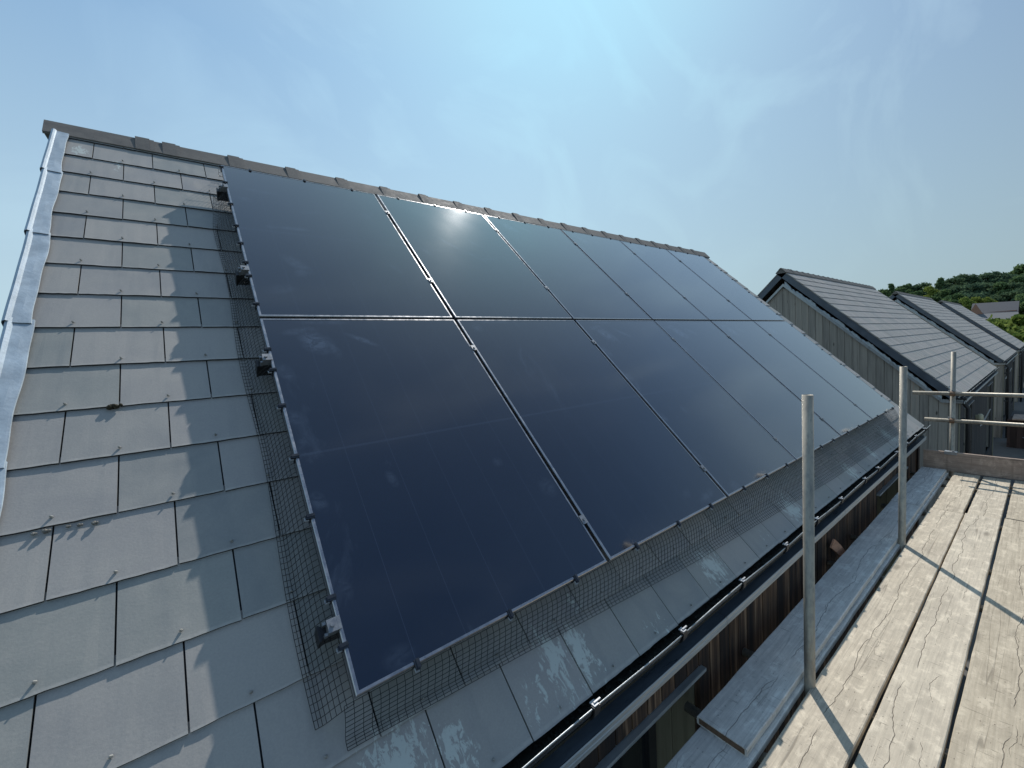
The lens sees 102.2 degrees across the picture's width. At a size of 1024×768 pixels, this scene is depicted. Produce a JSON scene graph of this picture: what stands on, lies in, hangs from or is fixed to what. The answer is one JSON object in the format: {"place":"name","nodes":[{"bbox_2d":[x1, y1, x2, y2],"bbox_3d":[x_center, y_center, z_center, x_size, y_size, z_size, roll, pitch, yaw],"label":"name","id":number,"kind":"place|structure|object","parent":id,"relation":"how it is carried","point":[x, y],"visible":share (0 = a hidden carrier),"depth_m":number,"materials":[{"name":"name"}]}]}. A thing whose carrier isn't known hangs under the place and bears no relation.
{"place":"outdoors","nodes":[
{"label":"outdoors","id":0,"kind":"place"},
{"bbox_2d":[0,0,1023,336],"label":"sky","id":1,"kind":"structure","parent":0,"point":[878,144],"materials":[{"name":"blue"}]},
{"bbox_2d":[684,701,766,762],"bbox_3d":[1.477,1.678,1.376,0.047,0.047,1.900,-6,5,-37],"label":"scaffold transom","id":2,"kind":"object","parent":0,"point":[691,709],"visible":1,"depth_m":2.08,"materials":[{"name":"grey metal"}]},
{"bbox_2d":[945,518,1023,767],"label":"scaffold board","id":3,"kind":"object","parent":2,"relation":"on","point":[988,730],"visible":1,"depth_m":2.11,"materials":[{"name":"beige wood"}]},
{"bbox_2d":[757,268,998,539],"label":"slate roofed house","id":4,"kind":"structure","parent":0,"point":[874,337],"depth_m":9.75,"materials":[{"name":"stone"}]},
{"bbox_2d":[975,414,983,420],"bbox_3d":[11.270,0.819,9.970,0.107,0.200,0.131,-6,5,-37],"label":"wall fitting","id":5,"kind":"object","parent":4,"relation":"attached to","point":[979,417],"depth_m":9.93,"materials":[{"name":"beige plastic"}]},
{"bbox_2d":[881,503,1002,530],"bbox_3d":[4.564,1.329,3.709,0.047,0.047,1.900,-6,5,-37],"label":"scaffold transom","id":6,"kind":"object","parent":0,"point":[883,505],"visible":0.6,"depth_m":4.19,"materials":[{"name":"grey metal"}]},
{"bbox_2d":[889,291,1017,437],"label":"slate roofed house","id":7,"kind":"structure","parent":0,"point":[992,350],"depth_m":17.12,"materials":[{"name":"stone"}]},
{"bbox_2d":[918,388,1023,767],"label":"path","id":8,"kind":"structure","parent":0,"point":[1000,449],"depth_m":8.38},
{"bbox_2d":[0,120,929,767],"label":"slate roofed house","id":9,"kind":"structure","parent":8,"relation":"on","point":[144,622],"depth_m":1.59,"materials":[{"name":"tile"}]},
{"bbox_2d":[41,529,50,532],"bbox_3d":[-1.450,0.457,1.288,0.017,0.016,0.020,-2,4,14],"label":"lichen lump","id":10,"kind":"object","parent":9,"relation":"on","point":[45,530],"visible":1,"depth_m":1.28,"materials":[{"name":"grey plant"}]},
{"bbox_2d":[106,403,122,409],"bbox_3d":[-1.568,0.088,1.631,0.051,0.023,0.024,-6,5,-37],"label":"moss clump","id":11,"kind":"object","parent":9,"relation":"on","point":[111,406],"visible":1,"depth_m":1.62,"materials":[{"name":"green plant"}]},
{"bbox_2d":[216,188,228,201],"bbox_3d":[0.739,-1.551,4.878,6.893,0.099,0.154,-6,50,-37],"label":"mounting rail","id":12,"kind":"object","parent":9,"relation":"attached to","point":[218,193],"visible":0.1,"depth_m":2.81,"materials":[{"name":"black metal"}]},
{"bbox_2d":[219,183,227,191],"bbox_3d":[-1.953,-1.330,2.799,0.049,0.046,0.042,-6,50,-37],"label":"panel clamp","id":13,"kind":"object","parent":12,"relation":"attached to","point":[222,187],"visible":1,"depth_m":2.79,"materials":[{"name":"metal"}]},
{"bbox_2d":[235,270,249,285],"bbox_3d":[1.202,-0.854,4.378,6.893,0.099,0.154,-6,50,-37],"label":"mounting rail","id":14,"kind":"object","parent":9,"relation":"attached to","point":[238,277],"visible":0.09,"depth_m":2.31,"materials":[{"name":"black metal"}]},
{"bbox_2d":[238,265,248,275],"bbox_3d":[-1.490,-0.633,2.298,0.049,0.046,0.042,-6,50,-37],"label":"panel clamp","id":15,"kind":"object","parent":14,"relation":"attached to","point":[243,269],"visible":0.99,"depth_m":2.29,"materials":[{"name":"metal"}]},
{"bbox_2d":[221,165,451,320],"bbox_3d":[-1.250,-0.997,2.874,1.112,0.034,1.721,-6,50,-37],"label":"solar panel","id":16,"kind":"object","parent":14,"relation":"attached to","point":[310,250],"visible":0.89,"depth_m":2.73,"materials":[{"name":"glass"}]},
{"bbox_2d":[376,194,571,320],"bbox_3d":[-0.353,-1.100,3.560,1.112,0.034,1.721,-6,50,-37],"label":"solar panel","id":17,"kind":"object","parent":14,"relation":"attached to","point":[473,266],"visible":0.89,"depth_m":3.44,"materials":[{"name":"glass"}]},
{"bbox_2d":[483,215,651,320],"bbox_3d":[0.543,-1.201,4.247,1.112,0.034,1.721,-6,50,-37],"label":"solar panel","id":18,"kind":"object","parent":14,"relation":"attached to","point":[579,283],"visible":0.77,"depth_m":4.14,"materials":[{"name":"glass"}]},
{"bbox_2d":[561,229,708,320],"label":"solar panel","id":19,"kind":"object","parent":14,"relation":"attached to","point":[653,296],"visible":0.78,"depth_m":4.84,"materials":[{"name":"glass"}]},
{"bbox_2d":[620,241,750,320],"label":"solar panel","id":20,"kind":"object","parent":14,"relation":"attached to","point":[705,299],"visible":0.8,"depth_m":5.54,"materials":[{"name":"glass"}]},
{"bbox_2d":[667,250,784,320],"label":"solar panel","id":21,"kind":"object","parent":14,"relation":"attached to","point":[740,298],"visible":0.77,"depth_m":6.23,"materials":[{"name":"glass"}]},
{"bbox_2d":[255,359,270,376],"bbox_3d":[1.546,-0.336,4.005,6.893,0.099,0.154,-6,50,-37],"label":"mounting rail","id":22,"kind":"object","parent":9,"relation":"attached to","point":[258,368],"visible":0.08,"depth_m":1.94,"materials":[{"name":"black metal"}]},
{"bbox_2d":[259,354,272,365],"bbox_3d":[-1.146,-0.115,1.926,0.049,0.046,0.042,-6,50,-37],"label":"panel clamp","id":23,"kind":"object","parent":22,"relation":"attached to","point":[264,359],"visible":1,"depth_m":1.92,"materials":[{"name":"metal"}]},
{"bbox_2d":[213,165,354,729],"bbox_3d":[-1.324,-0.275,2.082,0.124,0.144,3.450,-6,50,-37],"label":"wire mesh","id":24,"kind":"object","parent":9,"relation":"attached to","point":[341,647],"visible":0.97,"depth_m":1.62,"materials":[{"name":"black metal"}]},
{"bbox_2d":[314,626,338,648],"bbox_3d":[2.128,0.540,3.376,6.893,0.099,0.154,-6,50,-37],"label":"mounting rail","id":25,"kind":"object","parent":9,"relation":"attached to","point":[319,632],"visible":0.07,"depth_m":1.30,"materials":[{"name":"black metal"}]},
{"bbox_2d":[321,615,341,638],"bbox_3d":[-0.565,0.761,1.297,0.049,0.046,0.042,-6,50,-37],"label":"panel clamp","id":26,"kind":"object","parent":25,"relation":"attached to","point":[333,626],"visible":1,"depth_m":1.29,"materials":[{"name":"metal"}]},
{"bbox_2d":[260,319,606,698],"bbox_3d":[-0.423,0.247,1.980,1.112,0.034,1.721,-6,50,-37],"label":"solar panel","id":27,"kind":"object","parent":25,"relation":"attached to","point":[438,505],"visible":1,"depth_m":1.78,"materials":[{"name":"glass"}]},
{"bbox_2d":[578,515,587,524],"bbox_3d":[0.336,0.657,1.986,0.032,0.043,0.044,-6,50,-37],"label":"panel clamp","id":28,"kind":"object","parent":25,"relation":"attached to","point":[583,519],"visible":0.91,"depth_m":1.97,"materials":[{"name":"metal"}]},
{"bbox_2d":[456,320,726,562],"bbox_3d":[0.473,0.145,2.667,1.112,0.034,1.721,-6,50,-37],"label":"solar panel","id":29,"kind":"object","parent":25,"relation":"attached to","point":[626,470],"visible":0.93,"depth_m":2.51,"materials":[{"name":"glass"}]},
{"bbox_2d":[575,320,795,497],"bbox_3d":[1.370,0.042,3.353,1.112,0.034,1.721,-6,50,-37],"label":"solar panel","id":30,"kind":"object","parent":25,"relation":"attached to","point":[721,435],"visible":0.89,"depth_m":3.23,"materials":[{"name":"glass"}]},
{"bbox_2d":[654,321,839,461],"bbox_3d":[2.266,-0.059,4.040,1.112,0.034,1.721,-6,50,-37],"label":"solar panel","id":31,"kind":"object","parent":25,"relation":"attached to","point":[769,403],"visible":0.88,"depth_m":3.96,"materials":[{"name":"glass"}]},
{"bbox_2d":[711,321,871,436],"bbox_3d":[3.163,-0.162,4.726,1.112,0.034,1.721,-6,50,-37],"label":"solar panel","id":32,"kind":"object","parent":25,"relation":"attached to","point":[839,413],"visible":0.82,"depth_m":4.65,"materials":[{"name":"glass"}]},
{"bbox_2d":[754,321,894,420],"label":"solar panel","id":33,"kind":"object","parent":25,"relation":"attached to","point":[869,401],"visible":0.84,"depth_m":5.33,"materials":[{"name":"glass"}]},
{"bbox_2d":[218,169,699,255],"bbox_3d":[0.546,-1.870,5.080,6.805,0.050,0.175,-6,5,-37],"label":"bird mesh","id":34,"kind":"object","parent":9,"relation":"attached to","point":[433,204],"visible":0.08,"depth_m":3.98,"materials":[{"name":"black metal"}]},
{"bbox_2d":[344,407,898,750],"bbox_3d":[2.255,0.730,3.226,6.835,0.299,0.125,-6,5,-37],"label":"wire mesh","id":35,"kind":"object","parent":9,"relation":"attached to","point":[418,664],"visible":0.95,"depth_m":1.87,"materials":[{"name":"grey metal"}]},
{"bbox_2d":[611,722,656,767],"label":"window","id":36,"kind":"structure","parent":9,"relation":"in","point":[643,754],"depth_m":2.35,"materials":[{"name":"black glass"}]},
{"bbox_2d":[830,539,844,556],"bbox_3d":[2.697,1.381,3.413,0.323,0.255,0.023,-6,5,-31],"label":"wood offcut","id":37,"kind":"object","parent":9,"relation":"attached to","point":[836,547],"visible":0.72,"depth_m":3.38,"materials":[{"name":"brown wood"}]},
{"bbox_2d":[742,647,948,760],"bbox_3d":[1.963,1.624,1.732,0.047,0.047,1.900,-6,5,-37],"label":"scaffold transom","id":38,"kind":"object","parent":9,"relation":"attached to","point":[747,653],"visible":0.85,"depth_m":2.43,"materials":[{"name":"grey metal"}]},
{"bbox_2d":[827,560,983,611],"bbox_3d":[3.173,1.487,2.642,0.047,0.047,1.900,-6,5,-37],"label":"scaffold transom","id":39,"kind":"object","parent":9,"relation":"attached to","point":[830,563],"visible":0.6,"depth_m":3.12,"materials":[{"name":"grey metal"}]},
{"bbox_2d":[906,478,1010,497],"bbox_3d":[5.510,1.220,4.439,0.047,0.047,1.900,-6,5,-37],"label":"scaffold transom","id":40,"kind":"object","parent":9,"relation":"attached to","point":[944,486],"depth_m":4.89,"materials":[{"name":"silver metal"}]},
{"bbox_2d":[906,473,947,536],"bbox_3d":[4.356,1.243,4.470,2.614,0.042,0.226,-6,5,-37],"label":"scaffold board","id":41,"kind":"object","parent":40,"relation":"on","point":[923,508],"visible":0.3,"depth_m":4.27,"materials":[{"name":"grey wood"}]},
{"bbox_2d":[891,467,946,506],"bbox_3d":[4.701,1.162,4.753,1.692,0.041,0.228,-6,5,-37],"label":"scaffold board","id":42,"kind":"object","parent":41,"relation":"on","point":[922,483],"visible":0.89,"depth_m":4.70,"materials":[{"name":"grey wood"}]},
{"bbox_2d":[911,472,1012,489],"bbox_3d":[5.796,1.188,4.655,0.047,0.047,1.900,-6,5,-37],"label":"scaffold transom","id":43,"kind":"object","parent":9,"relation":"attached to","point":[949,478],"visible":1,"depth_m":5.12,"materials":[{"name":"silver metal"}]},
{"bbox_2d":[932,472,979,513],"bbox_3d":[4.950,1.198,4.589,1.623,0.042,0.216,-6,5,-37],"label":"scaffold board","id":44,"kind":"object","parent":43,"relation":"on","point":[956,494],"visible":0.96,"depth_m":4.51,"materials":[{"name":"beige wood"}]},
{"bbox_2d":[968,477,1010,519],"bbox_3d":[5.101,1.205,4.405,1.608,0.041,0.216,-6,5,-37],"label":"scaffold board","id":45,"kind":"object","parent":43,"relation":"on","point":[990,498],"visible":0.96,"depth_m":4.33,"materials":[{"name":"beige wood"}]},
{"bbox_2d":[1006,480,1023,521],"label":"scaffold board","id":46,"kind":"object","parent":43,"relation":"on","point":[1015,511],"visible":0.94,"depth_m":4.15,"materials":[{"name":"beige wood"}]},
{"bbox_3d":[5.534,1.218,3.834,1.618,0.041,0.216,-6,5,-37],"label":"scaffold board","id":47,"kind":"object","parent":43,"relation":"on","visible":0},
{"bbox_2d":[923,449,1023,480],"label":"toe board","id":48,"kind":"object","parent":47,"relation":"on","point":[996,466],"visible":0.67,"depth_m":5.03,"materials":[{"name":"wood"}]},
{"bbox_2d":[802,394,815,696],"bbox_3d":[1.569,2.034,2.175,0.150,3.978,0.150,-6,5,-37],"label":"scaffold pole","id":49,"kind":"object","parent":8,"relation":"on","point":[808,530],"visible":0.85,"depth_m":2.07,"materials":[{"name":"grey metal"}]},
{"bbox_2d":[758,508,963,767],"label":"scaffold board","id":50,"kind":"object","parent":49,"relation":"attached to","point":[827,723],"visible":0.98,"depth_m":2.25,"materials":[{"name":"beige wood"}]},
{"bbox_2d":[897,366,907,665],"bbox_3d":[3.327,1.835,3.533,0.150,3.974,0.150,-6,5,-37],"label":"scaffold pole","id":51,"kind":"object","parent":8,"relation":"on","point":[902,456],"visible":0.6,"depth_m":3.43,"materials":[{"name":"grey metal"}]},
{"bbox_2d":[664,542,899,767],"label":"scaffold board","id":52,"kind":"object","parent":51,"relation":"attached to","point":[702,747],"visible":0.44,"depth_m":1.86,"materials":[{"name":"grey wood"}]},
{"bbox_2d":[697,501,920,756],"bbox_3d":[2.485,1.413,3.051,3.904,0.042,0.226,-7,5,-37],"label":"scaffold board","id":53,"kind":"object","parent":52,"relation":"on","point":[739,712],"visible":0.85,"depth_m":2.34,"materials":[{"name":"grey wood"}]},
{"bbox_2d":[850,535,991,574],"bbox_3d":[3.693,1.428,3.044,0.047,0.047,1.900,-6,5,-37],"label":"scaffold transom","id":54,"kind":"object","parent":51,"relation":"attached to","point":[853,537],"visible":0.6,"depth_m":3.76,"materials":[{"name":"grey metal"}]},
{"bbox_2d":[852,513,1000,767],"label":"scaffold board","id":55,"kind":"object","parent":54,"relation":"on","point":[910,726],"visible":1,"depth_m":2.21,"materials":[{"name":"beige wood"}]},
{"bbox_2d":[947,352,956,552],"bbox_3d":[5.636,1.573,5.309,0.150,3.972,0.150,-6,5,-37],"label":"scaffold pole","id":56,"kind":"object","parent":8,"relation":"on","point":[952,404],"visible":0.31,"depth_m":5.20,"materials":[{"name":"silver metal"}]},
{"bbox_2d":[944,450,957,454],"bbox_3d":[5.527,0.859,5.207,0.077,0.052,0.110,-6,5,-37],"label":"toe board clip","id":57,"kind":"object","parent":56,"relation":"attached to","point":[949,452],"visible":1,"depth_m":5.19,"materials":[{"name":"metal"}]},
{"bbox_2d":[948,390,954,395],"bbox_3d":[5.527,0.108,5.194,0.112,0.082,0.071,-6,5,-37],"label":"scaffold coupler","id":58,"kind":"object","parent":56,"relation":"attached to","point":[952,392],"visible":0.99,"depth_m":5.16,"materials":[{"name":"metal"}]},
{"bbox_2d":[948,417,955,422],"bbox_3d":[5.546,0.449,5.218,0.112,0.082,0.071,-6,5,-37],"label":"scaffold coupler","id":59,"kind":"object","parent":56,"relation":"attached to","point":[951,419],"visible":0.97,"depth_m":5.19,"materials":[{"name":"metal"}]},
{"bbox_2d":[912,391,1023,397],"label":"guard rail","id":60,"kind":"object","parent":56,"relation":"attached to","point":[1017,395],"visible":1,"depth_m":5.03,"materials":[{"name":"silver metal"}]},
{"bbox_2d":[924,417,1023,426],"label":"guard rail","id":61,"kind":"object","parent":56,"relation":"attached to","point":[1010,424],"visible":1,"depth_m":5.02,"materials":[{"name":"silver metal"}]},
{"bbox_2d":[985,314,1023,334],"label":"bush","id":62,"kind":"object","parent":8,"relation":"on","point":[1014,324],"visible":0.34,"depth_m":36.46,"materials":[{"name":"green plant"}]},
{"bbox_2d":[938,300,1023,401],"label":"slate roofed house","id":63,"kind":"structure","parent":0,"point":[994,331],"depth_m":24.32,"materials":[{"name":"stone"}]},
{"bbox_2d":[1006,414,1023,448],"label":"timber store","id":64,"kind":"structure","parent":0,"point":[1015,437],"depth_m":14.32,"materials":[{"name":"wood"}]},
{"bbox_3d":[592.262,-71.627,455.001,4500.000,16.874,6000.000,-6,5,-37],"label":"ground","id":65,"kind":"structure","parent":0,"visible":0},
{"bbox_2d":[878,289,891,296],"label":"broadleaf tree","id":66,"kind":"object","parent":65,"relation":"on","point":[887,292],"visible":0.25,"depth_m":159.45,"materials":[{"name":"green plant"}]},
{"bbox_2d":[888,283,894,292],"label":"broadleaf tree","id":67,"kind":"object","parent":65,"relation":"on","point":[891,286],"visible":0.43,"depth_m":158.74,"materials":[{"name":"green plant"}]},
{"bbox_2d":[895,284,913,292],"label":"broadleaf tree","id":68,"kind":"object","parent":65,"relation":"on","point":[904,288],"visible":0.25,"depth_m":160.65,"materials":[{"name":"green plant"}]},
{"bbox_2d":[909,291,926,296],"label":"broadleaf tree","id":69,"kind":"object","parent":65,"relation":"on","point":[919,293],"visible":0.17,"depth_m":141.11,"materials":[{"name":"green plant"}]},
{"bbox_2d":[909,282,941,295],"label":"broadleaf tree","id":70,"kind":"object","parent":65,"relation":"on","point":[916,287],"visible":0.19,"depth_m":159.89,"materials":[{"name":"green plant"}]},
{"bbox_2d":[922,285,938,296],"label":"broadleaf tree","id":71,"kind":"object","parent":65,"relation":"on","point":[930,289],"visible":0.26,"depth_m":142.86,"materials":[{"name":"green plant"}]},
{"bbox_2d":[929,289,950,302],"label":"broadleaf tree","id":72,"kind":"object","parent":65,"relation":"on","point":[942,293],"visible":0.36,"depth_m":139.10,"materials":[{"name":"green plant"}]},
{"bbox_2d":[934,277,945,288],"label":"broadleaf tree","id":73,"kind":"object","parent":65,"relation":"on","point":[940,282],"visible":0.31,"depth_m":157.40,"materials":[{"name":"green plant"}]},
{"bbox_2d":[934,276,971,292],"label":"broadleaf tree","id":74,"kind":"object","parent":65,"relation":"on","point":[948,283],"visible":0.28,"depth_m":157.09,"materials":[{"name":"green plant"}]},
{"bbox_2d":[941,292,964,304],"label":"broadleaf tree","id":75,"kind":"object","parent":65,"relation":"on","point":[953,298],"visible":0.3,"depth_m":125.77,"materials":[{"name":"green plant"}]},
{"bbox_2d":[939,285,973,295],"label":"broadleaf tree","id":76,"kind":"object","parent":65,"relation":"on","point":[957,289],"visible":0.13,"depth_m":145.04,"materials":[{"name":"green plant"}]},
{"bbox_2d":[958,297,976,310],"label":"broadleaf tree","id":77,"kind":"object","parent":65,"relation":"on","point":[967,303],"visible":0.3,"depth_m":114.48,"materials":[{"name":"green plant"}]},
{"bbox_2d":[952,274,985,289],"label":"broadleaf tree","id":78,"kind":"object","parent":65,"relation":"on","point":[970,279],"visible":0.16,"depth_m":158.25,"materials":[{"name":"green plant"}]},
{"bbox_2d":[958,292,985,302],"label":"broadleaf tree","id":79,"kind":"object","parent":65,"relation":"on","point":[968,295],"visible":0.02,"depth_m":127.22,"materials":[{"name":"green plant"}]},
{"bbox_2d":[970,296,982,302],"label":"broadleaf tree","id":80,"kind":"object","parent":65,"relation":"on","point":[977,299],"visible":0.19,"depth_m":116.37,"materials":[{"name":"green plant"}]},
{"bbox_2d":[964,282,996,294],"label":"broadleaf tree","id":81,"kind":"object","parent":65,"relation":"on","point":[976,288],"visible":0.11,"depth_m":144.19,"materials":[{"name":"green plant"}]},
{"bbox_2d":[974,291,991,296],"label":"broadleaf tree","id":82,"kind":"object","parent":65,"relation":"on","point":[987,293],"visible":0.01,"depth_m":127.24,"materials":[{"name":"green plant"}]},
{"bbox_2d":[983,297,997,302],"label":"broadleaf tree","id":83,"kind":"object","parent":65,"relation":"on","point":[987,300],"visible":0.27,"depth_m":115.52,"materials":[{"name":"green plant"}]},
{"bbox_2d":[979,282,1006,294],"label":"broadleaf tree","id":84,"kind":"object","parent":65,"relation":"on","point":[990,286],"visible":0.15,"depth_m":144.33,"materials":[{"name":"green plant"}]},
{"bbox_2d":[978,272,1010,284],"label":"broadleaf tree","id":85,"kind":"object","parent":65,"relation":"on","point":[987,277],"visible":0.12,"depth_m":159.84,"materials":[{"name":"green plant"}]},
{"bbox_2d":[971,301,1019,318],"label":"brick house","id":86,"kind":"structure","parent":65,"relation":"on","point":[1005,310],"depth_m":104.60,"materials":[{"name":"brown brick"}]},
{"bbox_2d":[987,294,1004,300],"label":"broadleaf tree","id":87,"kind":"object","parent":65,"relation":"on","point":[994,296],"visible":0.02,"depth_m":124.36,"materials":[{"name":"green plant"}]},
{"bbox_2d":[983,271,1009,281],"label":"broadleaf tree","id":88,"kind":"object","parent":65,"relation":"on","point":[998,272],"visible":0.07,"depth_m":160.90,"materials":[{"name":"green plant"}]},
{"bbox_2d":[988,281,1014,294],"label":"broadleaf tree","id":89,"kind":"object","parent":65,"relation":"on","point":[1000,286],"visible":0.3,"depth_m":140.75,"materials":[{"name":"green plant"}]},
{"bbox_2d":[996,289,1023,314],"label":"broadleaf tree","id":90,"kind":"object","parent":65,"relation":"on","point":[1008,296],"visible":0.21,"depth_m":121.45,"materials":[{"name":"green plant"}]},
{"bbox_2d":[1004,274,1023,281],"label":"broadleaf tree","id":91,"kind":"object","parent":65,"relation":"on","point":[1011,276],"visible":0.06,"depth_m":158.79,"materials":[{"name":"green plant"}]},
{"bbox_2d":[1006,281,1023,292],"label":"broadleaf tree","id":92,"kind":"object","parent":65,"relation":"on","point":[1016,285],"visible":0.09,"depth_m":139.50,"materials":[{"name":"green plant"}]},
{"bbox_2d":[1008,263,1023,274],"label":"broadleaf tree","id":93,"kind":"object","parent":65,"relation":"on","point":[1018,269],"visible":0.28,"depth_m":162.52,"materials":[{"name":"green plant"}]},
{"bbox_2d":[1008,275,1023,289],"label":"broadleaf tree","id":94,"kind":"object","parent":65,"relation":"on","point":[1018,278],"visible":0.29,"depth_m":142.24,"materials":[{"name":"green plant"}]},
{"bbox_2d":[1012,333,1023,341],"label":"bush","id":95,"kind":"object","parent":65,"relation":"on","point":[1020,337],"visible":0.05,"depth_m":33.27,"materials":[{"name":"green plant"}]},
{"bbox_2d":[1015,293,1023,314],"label":"broadleaf tree","id":96,"kind":"object","parent":65,"relation":"on","point":[1019,298],"visible":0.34,"depth_m":112.07,"materials":[{"name":"green plant"}]}
]}

